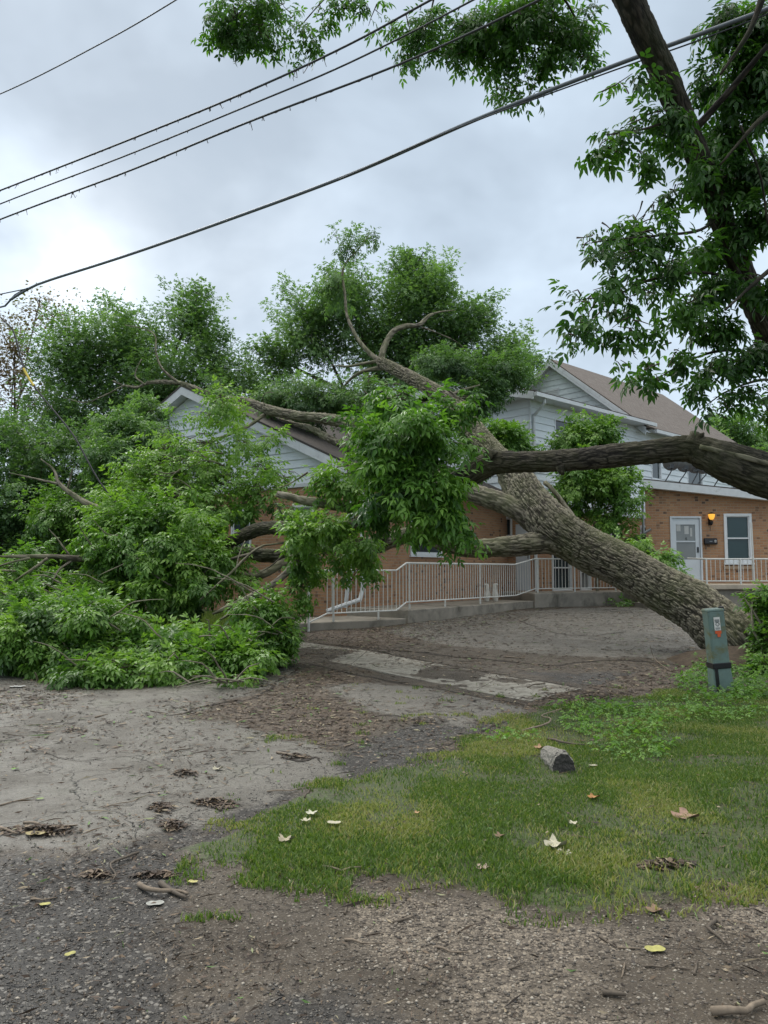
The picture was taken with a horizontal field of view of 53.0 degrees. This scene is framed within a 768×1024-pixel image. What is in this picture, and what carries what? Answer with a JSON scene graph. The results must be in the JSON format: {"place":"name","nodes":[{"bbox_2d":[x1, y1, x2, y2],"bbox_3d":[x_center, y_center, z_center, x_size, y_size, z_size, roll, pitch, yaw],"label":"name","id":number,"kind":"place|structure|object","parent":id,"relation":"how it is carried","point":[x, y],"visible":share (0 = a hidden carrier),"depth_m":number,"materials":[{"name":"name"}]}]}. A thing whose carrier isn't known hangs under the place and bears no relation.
{"place":"outdoors","nodes":[
{"label":"outdoors","id":0,"kind":"place"},
{"bbox_2d":[0,0,176,94],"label":"power line","id":1,"kind":"object","parent":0,"point":[92,47],"visible":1,"depth_m":17.95,"materials":[{"name":"metal"}]},
{"bbox_2d":[118,610,252,634],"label":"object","id":2,"kind":"structure","parent":0,"point":[211,617],"depth_m":17.41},
{"bbox_2d":[0,0,432,191],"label":"power line","id":3,"kind":"object","parent":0,"point":[294,70],"visible":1,"depth_m":12.89,"materials":[{"name":"metal"}]},
{"bbox_2d":[0,0,474,204],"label":"power line","id":4,"kind":"object","parent":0,"point":[379,48],"visible":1,"depth_m":12.69,"materials":[{"name":"metal"}]},
{"bbox_2d":[0,0,540,219],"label":"power line","id":5,"kind":"object","parent":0,"point":[360,79],"visible":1,"depth_m":12.37,"materials":[{"name":"metal"}]},
{"bbox_2d":[0,605,701,859],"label":"driveway","id":6,"kind":"structure","parent":0,"point":[26,778],"depth_m":7.41,"materials":[{"name":"concrete"}]},
{"bbox_2d":[0,797,33,805],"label":"stick","id":7,"kind":"object","parent":6,"relation":"on","point":[14,801],"visible":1,"depth_m":4.89,"materials":[{"name":"brown wood"}]},
{"bbox_2d":[0,823,82,836],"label":"debris pile","id":8,"kind":"object","parent":6,"relation":"on","point":[46,827],"visible":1,"depth_m":4.31,"materials":[{"name":"plant"}]},
{"bbox_2d":[0,826,17,833],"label":"stick","id":9,"kind":"object","parent":8,"relation":"on","point":[6,829],"visible":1,"depth_m":4.30,"materials":[{"name":"brown wood"}]},
{"bbox_2d":[26,831,46,834],"bbox_3d":[-1.925,1.774,4.259,0.112,0.010,0.072,0,-4,0],"label":"dead leaf","id":10,"kind":"object","parent":8,"relation":"on","point":[35,833],"visible":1,"depth_m":4.26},
{"bbox_2d":[23,821,77,826],"bbox_3d":[-1.922,1.785,4.385,0.352,0.030,0.072,-1,-4,14],"label":"stick","id":11,"kind":"object","parent":6,"relation":"on","point":[29,822],"visible":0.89,"depth_m":4.41,"materials":[{"name":"brown wood"}]},
{"bbox_2d":[65,727,86,731],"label":"debris pile","id":12,"kind":"object","parent":6,"relation":"on","point":[72,729],"visible":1,"depth_m":7.05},
{"bbox_2d":[109,851,138,879],"bbox_3d":[-1.341,1.781,3.884,0.090,0.026,0.393,0,-4,0],"label":"stick","id":13,"kind":"object","parent":6,"relation":"on","point":[124,857],"visible":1,"depth_m":3.94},
{"bbox_2d":[103,794,147,807],"bbox_3d":[-1.606,1.820,4.838,0.062,0.016,0.328,-3,-5,37],"label":"stick","id":14,"kind":"object","parent":6,"relation":"on","point":[124,802],"visible":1,"depth_m":4.80,"materials":[{"name":"brown wood"}]},
{"bbox_2d":[145,801,178,811],"bbox_3d":[-1.365,1.807,4.747,0.207,0.039,0.189,0,-4,0],"label":"debris pile","id":15,"kind":"object","parent":6,"relation":"on","point":[163,805],"visible":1,"depth_m":4.73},
{"bbox_2d":[154,818,189,831],"bbox_3d":[-1.238,1.807,4.478,0.228,0.040,0.180,-3,-5,34],"label":"debris pile","id":16,"kind":"object","parent":6,"relation":"on","point":[171,822],"visible":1,"depth_m":4.45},
{"bbox_2d":[171,768,198,775],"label":"debris pile","id":17,"kind":"object","parent":6,"relation":"on","point":[183,771],"visible":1,"depth_m":5.55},
{"bbox_2d":[190,797,239,809],"bbox_3d":[-1.072,1.834,4.877,0.298,0.044,0.244,-3,-6,38],"label":"debris pile","id":18,"kind":"object","parent":6,"relation":"on","point":[208,799],"visible":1,"depth_m":4.86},
{"bbox_2d":[166,667,298,715],"bbox_3d":[-1.551,2.179,9.528,0.374,0.088,3.875,-1,-4,15],"label":"driveway crack","id":19,"kind":"object","parent":6,"relation":"on","point":[274,684],"visible":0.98,"depth_m":9.27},
{"bbox_2d":[267,786,309,791],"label":"stick","id":20,"kind":"object","parent":6,"relation":"on","point":[284,790],"visible":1,"depth_m":5.15,"materials":[{"name":"brown wood"}]},
{"bbox_2d":[276,751,310,758],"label":"stick","id":21,"kind":"object","parent":6,"relation":"on","point":[283,753],"visible":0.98,"depth_m":6.15,"materials":[{"name":"brown wood"}]},
{"bbox_2d":[280,752,310,758],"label":"debris pile","id":22,"kind":"object","parent":6,"relation":"on","point":[294,755],"visible":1,"depth_m":6.07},
{"bbox_2d":[290,756,320,762],"bbox_3d":[-0.653,1.933,6.006,0.349,0.005,0.195,0,-4,0],"label":"driveway crack","id":23,"kind":"object","parent":6,"relation":"on","point":[306,759],"visible":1,"depth_m":6.00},
{"bbox_2d":[0,607,767,1023],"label":"leaf litter","id":24,"kind":"object","parent":6,"relation":"on","point":[310,699],"visible":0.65,"depth_m":7.14,"materials":[{"name":"plant"}]},
{"bbox_2d":[304,662,513,702],"bbox_3d":[0.114,2.222,10.164,0.194,0.093,4.303,4,-6,-43],"label":"driveway crack","id":25,"kind":"object","parent":6,"relation":"on","point":[392,681],"visible":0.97,"depth_m":10.20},
{"bbox_2d":[399,716,448,724],"bbox_3d":[0.408,2.049,7.600,0.516,0.045,0.365,0,-4,0],"label":"debris pile","id":26,"kind":"object","parent":6,"relation":"on","point":[424,720],"visible":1,"depth_m":7.58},
{"bbox_2d":[320,643,574,686],"bbox_3d":[0.651,2.288,11.906,0.303,0.171,5.755,4,-6,-41],"label":"driveway crack","id":27,"kind":"object","parent":6,"relation":"on","point":[458,666],"visible":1,"depth_m":11.54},
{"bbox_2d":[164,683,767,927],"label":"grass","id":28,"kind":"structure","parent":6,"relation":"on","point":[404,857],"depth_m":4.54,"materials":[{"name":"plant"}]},
{"bbox_2d":[278,834,294,840],"bbox_3d":[-0.532,1.777,4.195,0.091,0.027,0.090,0,-4,0],"label":"dead leaf","id":29,"kind":"object","parent":28,"relation":"on","point":[281,838],"visible":1,"depth_m":4.20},
{"bbox_2d":[439,721,506,750],"bbox_3d":[0.839,2.029,7.054,0.099,0.024,1.694,-3,-5,34],"label":"driveway crack","id":30,"kind":"object","parent":6,"relation":"on","point":[466,735],"visible":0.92,"depth_m":6.79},
{"bbox_2d":[336,645,677,665],"bbox_3d":[1.734,2.307,12.262,5.976,0.106,0.850,-1,-5,19],"label":"driveway crack","id":31,"kind":"object","parent":6,"relation":"on","point":[513,661],"visible":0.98,"depth_m":11.98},
{"bbox_2d":[510,616,625,635],"bbox_3d":[3.354,2.485,17.056,1.553,0.133,4.610,2,-5,-26],"label":"driveway crack","id":32,"kind":"object","parent":6,"relation":"on","point":[566,634],"visible":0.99,"depth_m":15.16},
{"bbox_2d":[544,690,636,700],"bbox_3d":[2.428,2.165,9.050,1.169,0.042,0.777,0,-4,0],"label":"debris pile","id":33,"kind":"object","parent":6,"relation":"on","point":[588,695],"visible":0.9,"depth_m":9.04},
{"bbox_2d":[0,606,767,1023],"bbox_3d":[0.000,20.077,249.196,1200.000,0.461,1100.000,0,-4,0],"label":"ground","id":34,"kind":"structure","parent":0,"point":[712,988],"depth_m":3.02,"materials":[{"name":"gravel"}]},
{"bbox_2d":[30,897,55,900],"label":"stick","id":35,"kind":"object","parent":34,"relation":"on","point":[41,899],"visible":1,"depth_m":3.50,"materials":[{"name":"brown wood"}]},
{"bbox_2d":[2,467,84,579],"bbox_3d":[-11.565,0.790,26.538,8.135,5.226,4.680,0,-4,0],"label":"tree","id":36,"kind":"object","parent":34,"relation":"on","point":[68,568],"visible":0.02,"depth_m":24.97,"materials":[{"name":"green plant"}]},
{"bbox_2d":[0,280,88,592],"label":"tree","id":37,"kind":"object","parent":34,"relation":"on","point":[15,370],"visible":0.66,"depth_m":33.45,"materials":[{"name":"green plant"}]},
{"bbox_2d":[0,407,126,578],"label":"tree","id":38,"kind":"object","parent":34,"relation":"on","point":[16,438],"visible":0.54,"depth_m":21.11,"materials":[{"name":"green plant"}]},
{"bbox_2d":[80,867,110,878],"bbox_3d":[-1.415,1.767,3.779,0.165,0.029,0.138,0,-4,0],"label":"debris pile","id":39,"kind":"object","parent":34,"relation":"on","point":[99,872],"visible":1,"depth_m":3.77,"materials":[{"name":"plant"}]},
{"bbox_2d":[0,273,281,470],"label":"tree","id":40,"kind":"object","parent":34,"relation":"on","point":[81,372],"visible":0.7,"depth_m":28.71,"materials":[{"name":"green plant"}]},
{"bbox_2d":[127,868,181,877],"bbox_3d":[-1.119,1.759,3.763,0.283,0.038,0.122,0,-4,0],"label":"debris pile","id":41,"kind":"object","parent":34,"relation":"on","point":[163,873],"visible":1,"depth_m":3.75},
{"bbox_2d":[146,900,163,904],"bbox_3d":[-1.025,1.749,3.446,0.080,0.004,0.048,1,-4,-11],"label":"dead leaf","id":42,"kind":"object","parent":34,"relation":"on","point":[158,902],"visible":1,"depth_m":3.45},
{"bbox_2d":[136,881,188,894],"bbox_3d":[-1.032,1.748,3.562,0.302,0.034,0.070,-2,-5,21],"label":"stick","id":43,"kind":"object","parent":34,"relation":"on","point":[141,885],"visible":0.99,"depth_m":3.55,"materials":[{"name":"brown wood"}]},
{"bbox_2d":[158,880,186,898],"bbox_3d":[-0.981,1.752,3.559,0.027,0.030,0.239,4,-6,-42],"label":"stick","id":44,"kind":"object","parent":34,"relation":"on","point":[162,884],"visible":0.96,"depth_m":3.57,"materials":[{"name":"wood"}]},
{"bbox_2d":[74,386,506,616],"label":"brick house","id":45,"kind":"structure","parent":34,"relation":"on","point":[309,449],"depth_m":20.52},
{"bbox_2d":[231,509,250,546],"bbox_3d":[-3.870,0.550,20.933,0.769,1.260,0.085,-3,-5,36],"label":"window","id":46,"kind":"structure","parent":45,"relation":"in","point":[237,526],"depth_m":21.03,"materials":[{"name":"white glass"}]},
{"bbox_2d":[294,505,313,522],"bbox_3d":[-2.040,0.450,19.611,0.705,1.260,0.085,-3,-5,36],"label":"window","id":47,"kind":"structure","parent":45,"relation":"in","point":[308,507],"depth_m":19.65,"materials":[{"name":"white glass"}]},
{"bbox_2d":[409,520,443,557],"bbox_3d":[1.142,0.617,20.831,0.120,1.210,1.615,-3,-5,36],"label":"window","id":48,"kind":"structure","parent":45,"relation":"in","point":[424,552],"depth_m":20.73,"materials":[{"name":"white glass"}]},
{"bbox_2d":[324,865,361,870],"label":"stick","id":49,"kind":"object","parent":34,"relation":"on","point":[344,868],"visible":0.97,"depth_m":3.82,"materials":[{"name":"brown wood"}]},
{"bbox_2d":[344,938,379,943],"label":"stick","id":50,"kind":"object","parent":34,"relation":"on","point":[351,939],"visible":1,"depth_m":3.09,"materials":[{"name":"brown wood"}]},
{"bbox_2d":[0,220,757,690],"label":"fallen tree","id":51,"kind":"object","parent":34,"relation":"on","point":[164,554],"visible":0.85,"depth_m":13.65,"materials":[{"name":"green plant"}]},
{"bbox_2d":[0,316,115,501],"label":"service drop","id":52,"kind":"object","parent":51,"relation":"attached to","point":[40,394],"visible":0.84,"depth_m":15.16,"materials":[{"name":"black plastic"}]},
{"bbox_2d":[236,242,558,397],"bbox_3d":[0.590,-3.510,29.256,12.658,13.834,6.391,0,-4,0],"label":"tree","id":53,"kind":"object","parent":34,"relation":"on","point":[415,288],"visible":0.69,"depth_m":28.76,"materials":[{"name":"green plant"}]},
{"bbox_2d":[392,916,413,922],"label":"stick","id":54,"kind":"object","parent":34,"relation":"on","point":[400,920],"visible":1,"depth_m":3.29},
{"bbox_2d":[434,945,468,952],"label":"stick","id":55,"kind":"object","parent":34,"relation":"on","point":[439,947],"visible":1,"depth_m":3.02,"materials":[{"name":"brown wood"}]},
{"bbox_2d":[293,590,636,631],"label":"concrete walkway","id":56,"kind":"structure","parent":34,"relation":"on","point":[418,612],"depth_m":19.14,"materials":[{"name":"concrete"}]},
{"bbox_2d":[307,558,616,631],"bbox_3d":[2.525,1.976,19.907,12.442,1.651,1.065,4,-6,-45],"label":"metal railing","id":57,"kind":"object","parent":56,"relation":"on","point":[333,612],"visible":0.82,"depth_m":19.18,"materials":[{"name":"metal"}]},
{"bbox_2d":[483,583,498,600],"bbox_3d":[3.015,2.266,21.691,0.424,0.511,0.190,0,-4,0],"label":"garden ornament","id":58,"kind":"object","parent":56,"relation":"on","point":[493,594],"visible":0.73,"depth_m":21.63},
{"bbox_2d":[191,0,767,438],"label":"leaning tree","id":59,"kind":"object","parent":34,"relation":"on","point":[729,190],"visible":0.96,"depth_m":9.10,"materials":[{"name":"green plant"}]},
{"bbox_2d":[219,378,767,578],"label":"broken tree","id":60,"kind":"object","parent":34,"relation":"on","point":[402,450],"visible":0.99,"depth_m":10.30,"materials":[{"name":"green plant"}]},
{"bbox_2d":[377,359,734,591],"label":"two storey house","id":61,"kind":"structure","parent":34,"relation":"on","point":[564,386],"depth_m":28.55,"materials":[{"name":"wood"}]},
{"bbox_2d":[506,517,511,535],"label":"window","id":62,"kind":"structure","parent":61,"relation":"in","point":[509,521],"depth_m":24.69,"materials":[{"name":"clear glass"}]},
{"bbox_2d":[516,524,529,590],"bbox_3d":[4.383,1.425,24.224,0.080,2.100,0.560,4,-6,-43],"label":"door","id":63,"kind":"structure","parent":61,"relation":"in","point":[519,530],"depth_m":24.21,"materials":[{"name":"plastic"}]},
{"bbox_2d":[552,555,572,590],"bbox_3d":[5.783,1.813,25.050,1.106,1.560,0.085,4,-6,-43],"label":"window","id":64,"kind":"structure","parent":61,"relation":"in","point":[562,564],"depth_m":25.06,"materials":[{"name":"clear glass"}]},
{"bbox_2d":[554,417,573,439],"bbox_3d":[5.982,-2.492,25.561,1.150,1.165,0.085,4,-6,-43],"label":"window","id":65,"kind":"structure","parent":61,"relation":"in","point":[558,424],"depth_m":25.45,"materials":[{"name":"white glass"}]},
{"bbox_2d":[580,571,591,589],"bbox_3d":[6.782,2.033,25.970,0.661,1.260,0.085,4,-6,-43],"label":"window","id":66,"kind":"structure","parent":61,"relation":"in","point":[588,579],"depth_m":26.02,"materials":[{"name":"white glass"}]},
{"bbox_2d":[640,525,645,541],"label":"window","id":67,"kind":"structure","parent":61,"relation":"in","point":[640,525],"depth_m":28.65,"materials":[{"name":"grey glass"}]},
{"bbox_2d":[650,437,661,479],"bbox_3d":[10.495,-2.029,29.755,0.778,1.629,0.085,4,-6,-43],"label":"window","id":68,"kind":"structure","parent":61,"relation":"in","point":[656,468],"depth_m":29.80,"materials":[{"name":"white glass"}]},
{"bbox_2d":[687,471,702,484],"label":"window","id":69,"kind":"structure","parent":61,"relation":"in","point":[691,476],"depth_m":32.02,"materials":[{"name":"white glass"}]},
{"bbox_2d":[538,405,654,590],"bbox_3d":[5.931,-0.256,22.083,3.606,5.994,3.430,2,-5,-28],"label":"tree","id":70,"kind":"object","parent":34,"relation":"on","point":[601,488],"visible":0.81,"depth_m":21.39,"materials":[{"name":"green plant"}]},
{"bbox_2d":[599,935,615,947],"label":"stick","id":71,"kind":"object","parent":34,"relation":"on","point":[604,939],"visible":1,"depth_m":3.12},
{"bbox_2d":[602,989,625,995],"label":"stick","id":72,"kind":"object","parent":34,"relation":"on","point":[605,992],"visible":1,"depth_m":2.70,"materials":[{"name":"wood"}]},
{"bbox_2d":[604,593,637,606],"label":"weeds","id":73,"kind":"object","parent":34,"relation":"on","point":[619,604],"visible":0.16,"depth_m":22.98,"materials":[{"name":"green plant"}]},
{"bbox_2d":[621,962,625,977],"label":"stick","id":74,"kind":"object","parent":34,"relation":"on","point":[623,969],"visible":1,"depth_m":2.88,"materials":[{"name":"brown wood"}]},
{"bbox_2d":[618,946,640,948],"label":"stick","id":75,"kind":"object","parent":34,"relation":"on","point":[620,947],"visible":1,"depth_m":3.05,"materials":[{"name":"brown wood"}]},
{"bbox_2d":[644,945,664,951],"bbox_3d":[1.069,1.720,3.035,0.083,0.005,0.053,0,-4,0],"label":"dead leaf","id":76,"kind":"object","parent":34,"relation":"on","point":[655,948],"visible":1,"depth_m":3.04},
{"bbox_2d":[646,903,662,911],"bbox_3d":[1.195,1.748,3.396,0.077,0.024,0.077,0,-4,0],"label":"dead leaf","id":77,"kind":"object","parent":34,"relation":"on","point":[652,908],"visible":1,"depth_m":3.40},
{"bbox_2d":[644,963,673,967],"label":"stick","id":78,"kind":"object","parent":34,"relation":"on","point":[645,966],"visible":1,"depth_m":2.91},
{"bbox_2d":[693,960,697,975],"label":"stick","id":79,"kind":"object","parent":34,"relation":"on","point":[694,971],"visible":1,"depth_m":2.88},
{"bbox_2d":[635,584,767,609],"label":"porch","id":80,"kind":"object","parent":34,"relation":"on","point":[726,590],"visible":0.02,"depth_m":21.30,"materials":[{"name":"concrete"}]},
{"bbox_2d":[687,557,767,583],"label":"porch railing","id":81,"kind":"object","parent":80,"relation":"on","point":[739,569],"visible":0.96,"depth_m":21.30,"materials":[{"name":"metal"}]},
{"bbox_2d":[750,522,754,580],"bbox_3d":[10.201,1.092,21.288,0.078,1.614,0.050,0,-4,0],"label":"pole","id":82,"kind":"object","parent":81,"relation":"attached to","point":[752,551],"visible":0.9,"depth_m":21.27,"materials":[{"name":"metal"}]},
{"bbox_2d":[641,479,767,583],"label":"brick annex","id":83,"kind":"object","parent":34,"relation":"on","point":[677,512],"visible":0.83,"depth_m":22.72,"materials":[{"name":"brick"}]},
{"bbox_2d":[662,462,678,480],"bbox_3d":[8.611,-1.280,23.390,0.485,0.918,0.777,-4,-6,44],"label":"satellite dish","id":84,"kind":"object","parent":83,"relation":"on","point":[671,466],"visible":0.63,"depth_m":23.51,"materials":[{"name":"metal"}]},
{"bbox_2d":[677,462,692,481],"bbox_3d":[9.049,-1.238,23.390,0.463,0.918,0.795,-4,-6,42],"label":"satellite dish","id":85,"kind":"object","parent":83,"relation":"on","point":[685,467],"visible":0.69,"depth_m":23.53,"materials":[{"name":"metal"}]},
{"bbox_2d":[670,516,702,579],"bbox_3d":[8.909,1.115,22.690,0.926,1.979,0.080,0,-4,0],"label":"door","id":86,"kind":"structure","parent":83,"relation":"in","point":[685,531],"depth_m":22.71,"materials":[{"name":"white glass"}]},
{"bbox_2d":[690,467,700,483],"bbox_3d":[9.396,-1.197,23.391,0.442,0.918,0.815,-4,-6,40],"label":"satellite dish","id":87,"kind":"object","parent":83,"relation":"on","point":[694,470],"visible":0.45,"depth_m":23.34,"materials":[{"name":"metal"}]},
{"bbox_2d":[697,470,706,483],"bbox_3d":[9.648,-1.178,23.408,0.468,0.918,0.833,-3,-5,38],"label":"satellite dish","id":88,"kind":"object","parent":83,"relation":"on","point":[701,472],"visible":0.2,"depth_m":23.34,"materials":[{"name":"metal"}]},
{"bbox_2d":[704,538,717,546],"bbox_3d":[9.610,0.931,22.631,0.370,0.332,0.120,0,-4,0],"label":"mailbox","id":89,"kind":"object","parent":83,"relation":"attached to","point":[710,541],"visible":1,"depth_m":22.60,"materials":[{"name":"black plastic"}]},
{"bbox_2d":[708,512,714,530],"bbox_3d":[9.617,0.284,22.614,0.200,0.548,0.258,0,-4,0],"label":"wall lamp","id":90,"kind":"object","parent":83,"relation":"attached to","point":[711,515],"visible":1,"depth_m":22.56,"materials":[{"name":"orange"}]},
{"bbox_2d":[723,514,754,564],"bbox_3d":[10.443,0.797,22.694,0.878,1.503,0.120,0,-4,0],"label":"window","id":91,"kind":"structure","parent":83,"relation":"in","point":[737,529],"depth_m":22.73,"materials":[{"name":"white paint"}]},
{"bbox_2d":[666,646,759,672],"bbox_3d":[5.665,2.215,11.616,2.600,0.407,1.700,0,-4,0],"label":"soil mound","id":92,"kind":"object","parent":34,"relation":"on","point":[686,659],"visible":0.38,"depth_m":11.43,"materials":[{"name":"soil"}]},
{"bbox_2d":[706,916,726,944],"bbox_3d":[1.368,1.732,3.192,0.062,0.029,0.266,-1,-4,16],"label":"stick","id":93,"kind":"object","parent":34,"relation":"on","point":[711,923],"visible":1,"depth_m":3.18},
{"bbox_2d":[700,402,767,451],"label":"tree","id":94,"kind":"object","parent":34,"relation":"on","point":[736,432],"visible":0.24,"depth_m":47.39,"materials":[{"name":"green plant"}]},
{"bbox_2d":[710,998,765,1017],"bbox_3d":[1.207,1.679,2.598,0.215,0.035,0.058,1,-4,-14],"label":"stick","id":95,"kind":"object","parent":34,"relation":"on","point":[720,1010],"visible":1,"depth_m":2.58,"materials":[{"name":"brown wood"}]},
{"bbox_2d":[730,579,767,677],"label":"shrub","id":96,"kind":"object","parent":34,"relation":"on","point":[758,628],"visible":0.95,"depth_m":11.24,"materials":[{"name":"green plant"}]},
{"bbox_2d":[0,0,767,502],"label":"sky","id":97,"kind":"structure","parent":0,"point":[502,190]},
{"bbox_2d":[9,6,767,300],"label":"telephone cable","id":98,"kind":"object","parent":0,"point":[670,44],"visible":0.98,"depth_m":10.72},
{"bbox_2d":[0,288,25,294],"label":"telephone cable","id":99,"kind":"object","parent":98,"relation":"attached to","point":[12,291],"visible":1,"depth_m":16.25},
{"bbox_2d":[0,288,27,307],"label":"telephone cable","id":100,"kind":"object","parent":98,"relation":"attached to","point":[7,303],"visible":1,"depth_m":16.34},
{"bbox_2d":[340,13,767,178],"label":"support strand","id":101,"kind":"object","parent":98,"relation":"attached to","point":[553,92],"visible":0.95,"depth_m":9.71,"materials":[{"name":"metal"}]},
{"bbox_2d":[298,642,581,700],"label":"sidewalk","id":102,"kind":"structure","parent":0,"point":[517,691],"depth_m":10.53,"materials":[{"name":"concrete"}]},
{"bbox_2d":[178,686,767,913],"bbox_3d":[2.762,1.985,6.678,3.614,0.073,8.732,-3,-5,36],"label":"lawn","id":103,"kind":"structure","parent":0,"point":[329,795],"depth_m":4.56,"materials":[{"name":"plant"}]},
{"bbox_2d":[521,708,561,730],"bbox_3d":[1.571,2.029,7.527,0.192,0.057,1.046,-2,-5,25],"label":"stick","id":104,"kind":"object","parent":103,"relation":"on","point":[544,724],"visible":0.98,"depth_m":7.28,"materials":[{"name":"brown wood"}]},
{"bbox_2d":[544,833,566,846],"bbox_3d":[0.923,1.769,4.126,0.127,0.055,0.129,0,-4,0],"label":"dead leaf","id":105,"kind":"object","parent":103,"relation":"on","point":[554,842],"visible":0.99,"depth_m":4.13,"materials":[{"name":"plant"}]},
{"bbox_2d":[540,746,574,772],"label":"cut log piece","id":106,"kind":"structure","parent":103,"relation":"on","point":[559,760],"depth_m":5.66,"materials":[{"name":"wood"}]},
{"bbox_2d":[547,738,584,744],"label":"stick","id":107,"kind":"object","parent":103,"relation":"on","point":[555,739],"visible":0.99,"depth_m":6.57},
{"bbox_2d":[471,693,767,762],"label":"weeds","id":108,"kind":"object","parent":103,"relation":"on","point":[643,713],"visible":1,"depth_m":7.47,"materials":[{"name":"green plant"}]},
{"bbox_2d":[634,857,698,869],"bbox_3d":[1.419,1.758,3.868,0.353,0.036,0.180,0,-4,0],"label":"debris pile","id":109,"kind":"object","parent":103,"relation":"on","point":[664,860],"visible":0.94,"depth_m":3.86,"materials":[{"name":"plant"}]},
{"bbox_2d":[671,807,698,818],"bbox_3d":[1.815,1.811,4.618,0.163,0.052,0.164,0,-4,0],"label":"dead leaf","id":110,"kind":"object","parent":103,"relation":"on","point":[682,811],"visible":0.99,"depth_m":4.64,"materials":[{"name":"plant"}]},
{"bbox_2d":[701,606,733,691],"bbox_3d":[4.107,1.688,9.461,0.306,1.054,0.234,0,-4,0],"label":"utility pedestal","id":111,"kind":"object","parent":103,"relation":"on","point":[718,665],"visible":0.93,"depth_m":9.38,"materials":[{"name":"paint"}]},
{"bbox_2d":[670,652,767,704],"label":"ivy","id":112,"kind":"object","parent":103,"relation":"on","point":[738,684],"visible":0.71,"depth_m":9.44,"materials":[{"name":"green plant"}]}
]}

